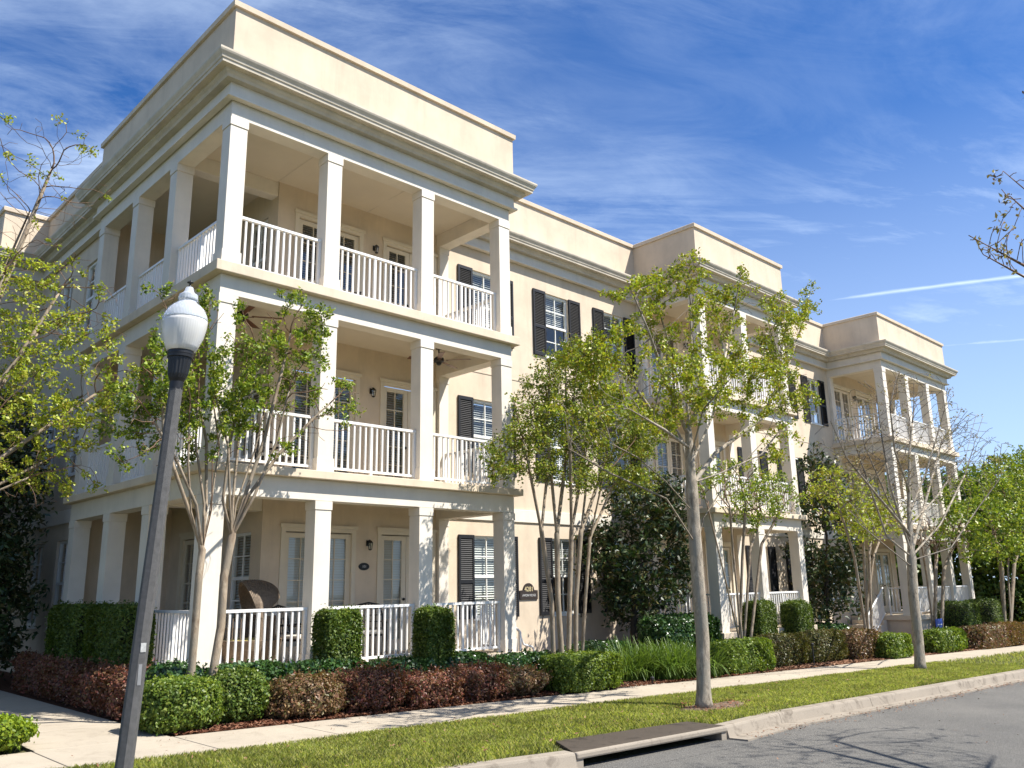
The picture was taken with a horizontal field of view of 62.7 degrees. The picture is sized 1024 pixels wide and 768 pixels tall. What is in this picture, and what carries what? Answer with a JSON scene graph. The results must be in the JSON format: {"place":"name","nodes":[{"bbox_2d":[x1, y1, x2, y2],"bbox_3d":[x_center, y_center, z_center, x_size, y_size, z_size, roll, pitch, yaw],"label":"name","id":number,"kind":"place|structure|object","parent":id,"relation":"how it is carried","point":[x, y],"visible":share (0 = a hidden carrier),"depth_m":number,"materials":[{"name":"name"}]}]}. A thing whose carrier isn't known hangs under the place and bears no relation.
{"place":"outdoors","nodes":[
{"label":"outdoors","id":0,"kind":"place"},
{"bbox_2d":[0,747,24,754],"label":"lawn soil","id":1,"kind":"structure","parent":0,"point":[18,751],"depth_m":9.01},
{"bbox_2d":[0,712,40,750],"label":"lime shrub","id":2,"kind":"object","parent":1,"relation":"on","point":[15,730],"visible":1,"depth_m":8.94,"materials":[{"name":"green plant"}]},
{"bbox_2d":[0,112,141,508],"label":"shade tree","id":3,"kind":"object","parent":1,"relation":"on","point":[65,407],"visible":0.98,"depth_m":11.54,"materials":[{"name":"green plant"}]},
{"bbox_2d":[0,690,169,751],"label":"path","id":4,"kind":"structure","parent":0,"point":[60,727],"depth_m":10.79,"materials":[{"name":"concrete"}]},
{"bbox_2d":[0,645,1018,736],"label":"planting bed","id":5,"kind":"object","parent":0,"point":[6,684],"visible":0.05,"depth_m":13.26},
{"bbox_2d":[0,386,57,680],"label":"evergreen tree","id":6,"kind":"object","parent":5,"relation":"on","point":[9,548],"visible":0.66,"depth_m":16.74,"materials":[{"name":"green plant"}]},
{"bbox_2d":[7,647,66,698],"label":"loropetalum shrub","id":7,"kind":"object","parent":5,"relation":"on","point":[26,664],"visible":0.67,"depth_m":14.52,"materials":[{"name":"brown plant"}]},
{"bbox_2d":[33,654,84,704],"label":"loropetalum shrub","id":8,"kind":"object","parent":5,"relation":"on","point":[56,686],"visible":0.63,"depth_m":13.33,"materials":[{"name":"brown plant"}]},
{"bbox_2d":[44,599,103,662],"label":"clipped shrub","id":9,"kind":"object","parent":5,"relation":"on","point":[65,621],"visible":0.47,"depth_m":14.38,"materials":[{"name":"green plant"}]},
{"bbox_2d":[66,656,127,711],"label":"loropetalum shrub","id":10,"kind":"object","parent":5,"relation":"on","point":[81,678],"visible":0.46,"depth_m":12.39,"materials":[{"name":"brown plant"}]},
{"bbox_2d":[80,599,156,668],"bbox_3d":[-6.245,4.216,13.294,0.720,1.579,1.921,12,-19,-43],"label":"clipped shrub","id":11,"kind":"object","parent":5,"relation":"on","point":[109,631],"visible":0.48,"depth_m":12.94,"materials":[{"name":"green plant"}]},
{"bbox_2d":[84,657,154,719],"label":"loropetalum shrub","id":12,"kind":"object","parent":5,"relation":"on","point":[109,697],"visible":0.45,"depth_m":11.65,"materials":[{"name":"brown plant"}]},
{"bbox_2d":[144,658,208,682],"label":"viburnum hedge","id":13,"kind":"object","parent":5,"relation":"on","point":[177,667],"visible":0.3,"depth_m":11.27,"materials":[{"name":"green plant"}]},
{"bbox_2d":[138,671,226,736],"bbox_3d":[-4.194,3.974,10.558,1.062,0.696,1.197,-12,-18,39],"label":"boxwood shrub","id":14,"kind":"object","parent":5,"relation":"on","point":[175,704],"visible":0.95,"depth_m":10.25,"materials":[{"name":"green plant"}]},
{"bbox_2d":[90,280,366,676],"bbox_3d":[-3.843,1.445,11.890,4.246,6.495,1.658,12,-19,-43],"label":"crape myrtle","id":15,"kind":"object","parent":5,"relation":"on","point":[229,397],"visible":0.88,"depth_m":11.83,"materials":[{"name":"green plant"}]},
{"bbox_2d":[207,664,272,724],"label":"boxwood shrub","id":16,"kind":"object","parent":5,"relation":"on","point":[246,692],"visible":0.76,"depth_m":11.11,"materials":[{"name":"green plant"}]},
{"bbox_2d":[204,656,294,716],"bbox_3d":[-3.743,4.245,11.767,1.607,0.798,0.889,12,-19,-43],"label":"viburnum hedge","id":17,"kind":"object","parent":5,"relation":"on","point":[274,669],"visible":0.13,"depth_m":11.80,"materials":[{"name":"green plant"}]},
{"bbox_2d":[261,666,354,719],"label":"loropetalum shrub","id":18,"kind":"object","parent":5,"relation":"on","point":[314,694],"visible":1,"depth_m":11.49,"materials":[{"name":"orange plant"}]},
{"bbox_2d":[287,656,372,678],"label":"viburnum hedge","id":19,"kind":"object","parent":5,"relation":"on","point":[313,665],"visible":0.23,"depth_m":12.46,"materials":[{"name":"green plant"}]},
{"bbox_2d":[310,603,366,667],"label":"clipped shrub","id":20,"kind":"object","parent":5,"relation":"on","point":[337,634],"visible":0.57,"depth_m":12.90,"materials":[{"name":"green plant"}]},
{"bbox_2d":[324,656,412,712],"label":"loropetalum shrub","id":21,"kind":"object","parent":5,"relation":"on","point":[379,687],"visible":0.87,"depth_m":12.22,"materials":[{"name":"brown plant"}]},
{"bbox_2d":[369,654,441,672],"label":"viburnum hedge","id":22,"kind":"object","parent":5,"relation":"on","point":[417,662],"visible":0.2,"depth_m":13.55,"materials":[{"name":"green plant"}]},
{"bbox_2d":[398,664,465,706],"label":"loropetalum shrub","id":23,"kind":"object","parent":5,"relation":"on","point":[437,686],"visible":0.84,"depth_m":12.87,"materials":[{"name":"brown plant"}]},
{"bbox_2d":[408,602,459,670],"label":"clipped shrub","id":24,"kind":"object","parent":5,"relation":"on","point":[433,635],"visible":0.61,"depth_m":14.20,"materials":[{"name":"green plant"}]},
{"bbox_2d":[170,672,750,735],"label":"mulch chips","id":25,"kind":"object","parent":5,"relation":"on","point":[279,720],"visible":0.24,"depth_m":12.17,"materials":[{"name":"wood"}]},
{"bbox_2d":[437,647,497,672],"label":"viburnum hedge","id":26,"kind":"object","parent":5,"relation":"on","point":[464,657],"visible":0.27,"depth_m":14.41,"materials":[{"name":"green plant"}]},
{"bbox_2d":[442,656,512,701],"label":"loropetalum shrub","id":27,"kind":"object","parent":5,"relation":"on","point":[483,682],"visible":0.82,"depth_m":13.62,"materials":[{"name":"brown plant"}]},
{"bbox_2d":[491,648,548,671],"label":"viburnum hedge","id":28,"kind":"object","parent":5,"relation":"on","point":[524,657],"visible":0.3,"depth_m":15.05,"materials":[{"name":"green plant"}]},
{"bbox_2d":[497,661,553,695],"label":"loropetalum shrub","id":29,"kind":"object","parent":5,"relation":"on","point":[525,679],"visible":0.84,"depth_m":14.20,"materials":[{"name":"orange plant"}]},
{"bbox_2d":[476,324,668,653],"bbox_3d":[1.461,2.346,16.981,6.129,7.349,2.034,12,-19,-43],"label":"crape myrtle","id":30,"kind":"object","parent":5,"relation":"on","point":[547,429],"visible":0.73,"depth_m":16.51,"materials":[{"name":"green plant"}]},
{"bbox_2d":[534,649,627,694],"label":"boxwood hedge","id":31,"kind":"object","parent":5,"relation":"on","point":[583,671],"visible":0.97,"depth_m":14.94,"materials":[{"name":"green plant"}]},
{"bbox_2d":[564,638,634,656],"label":"viburnum hedge","id":32,"kind":"object","parent":5,"relation":"on","point":[594,643],"visible":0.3,"depth_m":18.17,"materials":[{"name":"green plant"}]},
{"bbox_2d":[579,636,686,681],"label":"strap leaf plant","id":33,"kind":"object","parent":5,"relation":"on","point":[639,671],"visible":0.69,"depth_m":16.99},
{"bbox_2d":[564,465,703,647],"bbox_3d":[3.254,4.425,20.699,3.988,5.016,2.809,12,-19,-43],"label":"magnolia","id":34,"kind":"object","parent":5,"relation":"on","point":[622,581],"visible":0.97,"depth_m":20.49,"materials":[{"name":"green plant"}]},
{"bbox_2d":[624,635,721,681],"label":"strap leaf plant","id":35,"kind":"object","parent":5,"relation":"on","point":[669,672],"visible":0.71,"depth_m":17.25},
{"bbox_2d":[637,610,722,656],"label":"viburnum hedge","id":36,"kind":"object","parent":5,"relation":"on","point":[680,626],"visible":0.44,"depth_m":19.38,"materials":[{"name":"green plant"}]},
{"bbox_2d":[658,635,751,677],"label":"strap leaf plant","id":37,"kind":"object","parent":5,"relation":"on","point":[716,669],"visible":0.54,"depth_m":17.98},
{"bbox_2d":[710,636,776,674],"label":"boxwood hedge","id":38,"kind":"object","parent":5,"relation":"on","point":[755,653],"visible":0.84,"depth_m":18.95,"materials":[{"name":"green plant"}]},
{"bbox_2d":[683,454,805,637],"bbox_3d":[6.032,4.393,20.977,5.127,5.226,1.796,12,-19,-43],"label":"crape myrtle","id":39,"kind":"object","parent":5,"relation":"on","point":[744,492],"visible":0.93,"depth_m":20.97,"materials":[{"name":"green plant"}]},
{"bbox_2d":[742,597,779,637],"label":"clipped shrub","id":40,"kind":"object","parent":5,"relation":"on","point":[765,616],"visible":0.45,"depth_m":21.57,"materials":[{"name":"green plant"}]},
{"bbox_2d":[753,630,813,667],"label":"mixed hedge","id":41,"kind":"object","parent":5,"relation":"on","point":[790,649],"visible":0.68,"depth_m":21.00,"materials":[{"name":"green plant"}]},
{"bbox_2d":[778,597,815,633],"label":"clipped shrub","id":42,"kind":"object","parent":5,"relation":"on","point":[796,615],"visible":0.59,"depth_m":22.98,"materials":[{"name":"green plant"}]},
{"bbox_2d":[798,627,849,663],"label":"mixed hedge","id":43,"kind":"object","parent":5,"relation":"on","point":[827,642],"visible":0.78,"depth_m":22.39,"materials":[{"name":"green plant"}]},
{"bbox_2d":[777,442,876,624],"bbox_3d":[10.655,5.314,28.090,4.528,7.009,2.400,12,-19,-43],"label":"magnolia","id":44,"kind":"object","parent":5,"relation":"on","point":[824,565],"visible":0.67,"depth_m":27.70,"materials":[{"name":"green plant"}]},
{"bbox_2d":[800,461,919,629],"bbox_3d":[11.230,5.470,26.175,6.767,5.749,2.104,12,-19,-43],"label":"crape myrtle","id":45,"kind":"object","parent":5,"relation":"on","point":[841,514],"visible":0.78,"depth_m":25.40,"materials":[{"name":"green plant"}]},
{"bbox_2d":[840,626,881,659],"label":"mixed hedge","id":46,"kind":"object","parent":5,"relation":"on","point":[860,642],"visible":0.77,"depth_m":23.51,"materials":[{"name":"orange plant"}]},
{"bbox_2d":[748,644,1023,673],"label":"mulch chips","id":47,"kind":"object","parent":5,"relation":"on","point":[827,663],"visible":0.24,"depth_m":21.86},
{"bbox_2d":[966,596,1007,622],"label":"clipped shrub","id":48,"kind":"object","parent":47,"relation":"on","point":[990,610],"visible":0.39,"depth_m":31.47,"materials":[{"name":"green plant"}]},
{"bbox_2d":[870,631,913,658],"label":"boxwood hedge","id":49,"kind":"object","parent":5,"relation":"on","point":[894,645],"visible":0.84,"depth_m":23.93,"materials":[{"name":"green plant"}]},
{"bbox_2d":[830,470,970,596],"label":"oak tree","id":50,"kind":"object","parent":5,"relation":"on","point":[920,579],"visible":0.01,"depth_m":44.48,"materials":[{"name":"green plant"}]},
{"bbox_2d":[913,514,968,627],"bbox_3d":[15.222,6.820,29.489,4.503,4.834,1.377,12,-19,-43],"label":"crape myrtle","id":51,"kind":"object","parent":5,"relation":"on","point":[933,616],"visible":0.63,"depth_m":28.79,"materials":[{"name":"green plant"}]},
{"bbox_2d":[923,626,968,652],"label":"boxwood hedge","id":52,"kind":"object","parent":5,"relation":"on","point":[948,639],"visible":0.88,"depth_m":26.64,"materials":[{"name":"green plant"}]},
{"bbox_2d":[879,455,1023,588],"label":"oak tree","id":53,"kind":"object","parent":5,"relation":"on","point":[983,569],"visible":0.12,"depth_m":43.73,"materials":[{"name":"green plant"}]},
{"bbox_2d":[883,577,1023,621],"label":"background hedge","id":54,"kind":"object","parent":5,"relation":"on","point":[992,590],"visible":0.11,"depth_m":42.16,"materials":[{"name":"green plant"}]},
{"bbox_2d":[937,599,982,631],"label":"clipped shrub","id":55,"kind":"object","parent":5,"relation":"on","point":[957,614],"visible":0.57,"depth_m":29.77,"materials":[{"name":"green plant"}]},
{"bbox_2d":[926,445,1023,621],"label":"crape myrtle","id":56,"kind":"object","parent":5,"relation":"on","point":[1003,509],"visible":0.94,"depth_m":30.51,"materials":[{"name":"green plant"}]},
{"bbox_2d":[958,621,1023,649],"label":"rusty hedge","id":57,"kind":"object","parent":5,"relation":"on","point":[991,635],"visible":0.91,"depth_m":29.42,"materials":[{"name":"orange plant"}]},
{"bbox_2d":[0,645,1023,767],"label":"sidewalk","id":58,"kind":"structure","parent":0,"point":[106,753],"depth_m":11.25,"materials":[{"name":"concrete"}]},
{"bbox_2d":[0,0,1023,579],"label":"sky","id":59,"kind":"structure","parent":0,"point":[852,147],"materials":[{"name":"blue"}]},
{"bbox_2d":[51,661,1023,767],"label":"grass","id":60,"kind":"structure","parent":0,"point":[441,746],"depth_m":10.52,"materials":[{"name":"plant"}]},
{"bbox_2d":[78,663,999,767],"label":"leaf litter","id":61,"kind":"object","parent":60,"relation":"on","point":[613,712],"visible":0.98,"depth_m":11.72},
{"bbox_2d":[220,654,1022,767],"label":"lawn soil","id":62,"kind":"structure","parent":0,"point":[786,707],"depth_m":22.70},
{"bbox_2d":[114,280,207,767],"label":"street lamp","id":63,"kind":"object","parent":62,"relation":"on","point":[184,324],"visible":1,"depth_m":7.55,"materials":[{"name":"metal"}]},
{"bbox_2d":[545,247,824,708],"bbox_3d":[4.254,1.055,14.955,10.611,8.572,2.543,12,-19,-43],"label":"street tree","id":64,"kind":"object","parent":62,"relation":"on","point":[767,366],"visible":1,"depth_m":13.69,"materials":[{"name":"green plant"}]},
{"bbox_2d":[806,366,1012,668],"bbox_3d":[11.413,3.246,22.629,12.768,8.183,3.486,12,-19,-43],"label":"street tree","id":65,"kind":"object","parent":62,"relation":"on","point":[916,622],"visible":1,"depth_m":21.25,"materials":[{"name":"grey plant"}]},
{"bbox_2d":[583,588,1021,764],"bbox_3d":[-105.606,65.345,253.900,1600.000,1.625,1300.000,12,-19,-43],"label":"ground","id":66,"kind":"structure","parent":0,"point":[636,751],"depth_m":9.98,"materials":[{"name":"soil"}]},
{"bbox_2d":[0,0,974,671],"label":"apartment building","id":67,"kind":"structure","parent":66,"relation":"on","point":[256,158],"depth_m":17.39,"materials":[{"name":"paint"}]},
{"bbox_2d":[22,544,43,628],"bbox_3d":[-10.744,4.570,19.036,0.220,1.840,0.920,12,-19,-43],"label":"window","id":68,"kind":"structure","parent":67,"relation":"in","point":[41,546],"depth_m":19.18,"materials":[{"name":"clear glass"}]},
{"bbox_2d":[43,410,58,484],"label":"window","id":69,"kind":"structure","parent":67,"relation":"in","point":[49,446],"depth_m":19.94,"materials":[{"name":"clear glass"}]},
{"bbox_2d":[46,540,67,628],"bbox_3d":[-9.497,4.243,17.780,0.220,1.840,0.920,12,-19,-43],"label":"window","id":70,"kind":"structure","parent":67,"relation":"in","point":[61,548],"depth_m":18.06,"materials":[{"name":"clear glass"}]},
{"bbox_2d":[62,396,82,477],"bbox_3d":[-9.554,1.158,18.525,0.220,1.790,0.920,12,-19,-43],"label":"window","id":71,"kind":"structure","parent":67,"relation":"in","point":[71,454],"depth_m":18.68,"materials":[{"name":"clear glass"}]},
{"bbox_2d":[77,261,96,338],"bbox_3d":[-9.611,-1.953,19.276,0.220,1.790,0.920,12,-19,-43],"label":"window","id":72,"kind":"structure","parent":67,"relation":"in","point":[89,299],"depth_m":19.50,"materials":[{"name":"white glass"}]},
{"bbox_2d":[175,532,194,653],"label":"french door","id":73,"kind":"structure","parent":67,"relation":"in","point":[183,554],"depth_m":17.52,"materials":[{"name":"paint"}]},
{"bbox_2d":[226,532,250,627],"bbox_3d":[-5.063,3.671,15.768,0.220,1.730,0.860,12,-19,-43],"label":"window","id":74,"kind":"structure","parent":67,"relation":"in","point":[242,577],"depth_m":15.95,"materials":[{"name":"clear glass"}]},
{"bbox_2d":[233,370,259,461],"bbox_3d":[-5.119,0.629,16.503,0.220,1.730,0.860,12,-19,-43],"label":"window","id":75,"kind":"structure","parent":67,"relation":"in","point":[249,455],"depth_m":16.51,"materials":[{"name":"white glass"}]},
{"bbox_2d":[221,579,281,663],"bbox_3d":[-4.294,3.947,13.866,1.000,1.413,1.022,7,-16,-31],"label":"wicker chair","id":76,"kind":"object","parent":67,"relation":"on","point":[260,594],"visible":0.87,"depth_m":13.66,"materials":[{"name":"wicker"}]},
{"bbox_2d":[252,220,267,269],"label":"window","id":77,"kind":"structure","parent":67,"relation":"in","point":[261,227],"depth_m":17.42,"materials":[{"name":"white glass"}]},
{"bbox_2d":[252,428,296,467],"bbox_3d":[-4.302,1.246,15.131,0.639,0.987,0.580,-4,-14,11],"label":"porch chair","id":78,"kind":"object","parent":67,"relation":"on","point":[282,457],"visible":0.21,"depth_m":15.08,"materials":[{"name":"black metal"}]},
{"bbox_2d":[272,605,301,660],"bbox_3d":[-3.817,4.335,14.600,0.639,0.987,0.580,-5,-14,17],"label":"porch chair","id":79,"kind":"object","parent":67,"relation":"on","point":[288,631],"visible":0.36,"depth_m":14.65,"materials":[{"name":"black metal"}]},
{"bbox_2d":[275,523,357,659],"bbox_3d":[-3.709,3.905,15.944,1.700,2.430,0.175,12,-19,-43],"label":"french door","id":80,"kind":"structure","parent":67,"relation":"in","point":[347,567],"depth_m":15.90,"materials":[{"name":"paint"}]},
{"bbox_2d":[284,360,361,473],"bbox_3d":[-3.769,0.864,16.683,1.700,2.430,0.185,12,-19,-43],"label":"french door","id":81,"kind":"structure","parent":67,"relation":"in","point":[348,375],"depth_m":17.01,"materials":[{"name":"paint"}]},
{"bbox_2d":[293,208,365,294],"bbox_3d":[-3.826,-2.246,17.434,1.700,2.430,0.185,12,-19,-43],"label":"french door","id":82,"kind":"structure","parent":67,"relation":"in","point":[358,242],"depth_m":17.80,"materials":[{"name":"paint"}]},
{"bbox_2d":[357,602,386,654],"bbox_3d":[-2.665,4.591,15.748,0.580,0.987,0.639,3,-14,-15],"label":"porch chair","id":83,"kind":"object","parent":67,"relation":"on","point":[375,629],"visible":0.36,"depth_m":15.95,"materials":[{"name":"black metal"}]},
{"bbox_2d":[375,527,437,651],"bbox_3d":[-2.202,4.219,17.358,1.560,2.430,0.175,12,-19,-43],"label":"french door","id":84,"kind":"structure","parent":67,"relation":"in","point":[386,574],"depth_m":17.25,"materials":[{"name":"paint"}]},
{"bbox_2d":[378,378,437,480],"bbox_3d":[-2.262,1.178,18.096,1.560,2.430,0.185,12,-19,-43],"label":"french door","id":85,"kind":"structure","parent":67,"relation":"in","point":[406,395],"depth_m":18.02,"materials":[{"name":"paint"}]},
{"bbox_2d":[382,237,437,314],"bbox_3d":[-2.319,-1.932,18.848,1.560,2.430,0.185,12,-19,-43],"label":"french door","id":86,"kind":"structure","parent":67,"relation":"in","point":[388,242],"depth_m":18.81,"materials":[{"name":"paint"}]},
{"bbox_2d":[473,271,489,328],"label":"window","id":87,"kind":"structure","parent":67,"relation":"in","point":[484,277],"depth_m":20.64,"materials":[{"name":"white glass"}]},
{"bbox_2d":[472,399,491,475],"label":"window","id":88,"kind":"structure","parent":67,"relation":"in","point":[484,437],"depth_m":19.81,"materials":[{"name":"white glass"}]},
{"bbox_2d":[473,536,493,620],"bbox_3d":[-0.574,4.370,18.982,0.950,1.840,0.220,12,-19,-43],"label":"window","id":89,"kind":"structure","parent":67,"relation":"in","point":[485,576],"depth_m":19.06,"materials":[{"name":"white glass"}]},
{"bbox_2d":[519,583,537,599],"bbox_3d":[0.391,4.852,19.687,0.603,0.372,0.033,12,-19,-43],"label":"address plaque","id":90,"kind":"object","parent":67,"relation":"attached to","point":[528,591],"visible":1,"depth_m":19.66,"materials":[{"name":"brown metal"}]},
{"bbox_2d":[545,294,566,358],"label":"window","id":91,"kind":"structure","parent":67,"relation":"in","point":[554,299],"depth_m":22.38,"materials":[{"name":"white glass"}]},
{"bbox_2d":[552,539,579,616],"bbox_3d":[1.250,4.750,20.693,0.950,1.840,0.220,12,-19,-43],"label":"window","id":92,"kind":"structure","parent":67,"relation":"in","point":[562,541],"depth_m":20.85,"materials":[{"name":"white glass"}]},
{"bbox_2d":[648,325,681,395],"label":"french door","id":93,"kind":"structure","parent":67,"relation":"in","point":[676,345],"depth_m":25.38,"materials":[{"name":"paint"}]},
{"bbox_2d":[653,432,686,509],"bbox_3d":[4.627,2.613,24.561,1.610,2.430,0.185,12,-19,-43],"label":"french door","id":94,"kind":"structure","parent":67,"relation":"in","point":[669,452],"depth_m":24.74,"materials":[{"name":"paint"}]},
{"bbox_2d":[660,539,692,613],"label":"french door","id":95,"kind":"structure","parent":67,"relation":"in","point":[663,541],"depth_m":23.97,"materials":[{"name":"paint"}]},
{"bbox_2d":[697,437,728,507],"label":"french door","id":96,"kind":"structure","parent":67,"relation":"in","point":[717,443],"depth_m":26.50,"materials":[{"name":"paint"}]},
{"bbox_2d":[704,541,737,623],"bbox_3d":[6.254,5.980,25.294,1.560,2.430,0.175,12,-19,-43],"label":"french door","id":97,"kind":"structure","parent":67,"relation":"in","point":[727,547],"depth_m":25.71,"materials":[{"name":"paint"}]},
{"bbox_2d":[833,383,855,441],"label":"french door","id":98,"kind":"structure","parent":67,"relation":"in","point":[841,390],"depth_m":33.53,"materials":[{"name":"paint"}]},
{"bbox_2d":[855,547,875,613],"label":"french door","id":99,"kind":"structure","parent":67,"relation":"in","point":[866,552],"depth_m":32.11,"materials":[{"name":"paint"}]},
{"bbox_2d":[855,391,876,438],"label":"french door","id":100,"kind":"structure","parent":67,"relation":"in","point":[863,396],"depth_m":34.87,"materials":[{"name":"paint"}]},
{"bbox_2d":[873,548,896,611],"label":"french door","id":101,"kind":"structure","parent":67,"relation":"in","point":[883,562],"depth_m":33.35,"materials":[{"name":"paint"}]},
{"bbox_2d":[437,750,576,767],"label":"kerb","id":102,"kind":"structure","parent":66,"relation":"on","point":[562,759],"depth_m":8.57,"materials":[{"name":"concrete"}]},
{"bbox_2d":[556,721,752,767],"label":"storm drain","id":103,"kind":"object","parent":66,"relation":"on","point":[582,748],"visible":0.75,"depth_m":9.80,"materials":[{"name":"concrete"}]},
{"bbox_2d":[716,669,1023,740],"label":"kerb","id":104,"kind":"structure","parent":66,"relation":"on","point":[740,729],"depth_m":13.48,"materials":[{"name":"concrete"}]},
{"bbox_2d":[584,682,1023,767],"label":"road","id":105,"kind":"structure","parent":0,"point":[881,739],"depth_m":10.53,"materials":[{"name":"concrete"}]},
{"bbox_2d":[942,650,1023,664],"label":"grass","id":106,"kind":"structure","parent":0,"point":[995,658],"depth_m":23.27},
{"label":"lawn soil","id":107,"kind":"structure","parent":0,"visible":0},
{"bbox_2d":[968,91,1023,277],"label":"street tree","id":108,"kind":"object","parent":107,"relation":"on","point":[1005,255],"visible":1,"depth_m":7.25,"materials":[{"name":"grey plant"}]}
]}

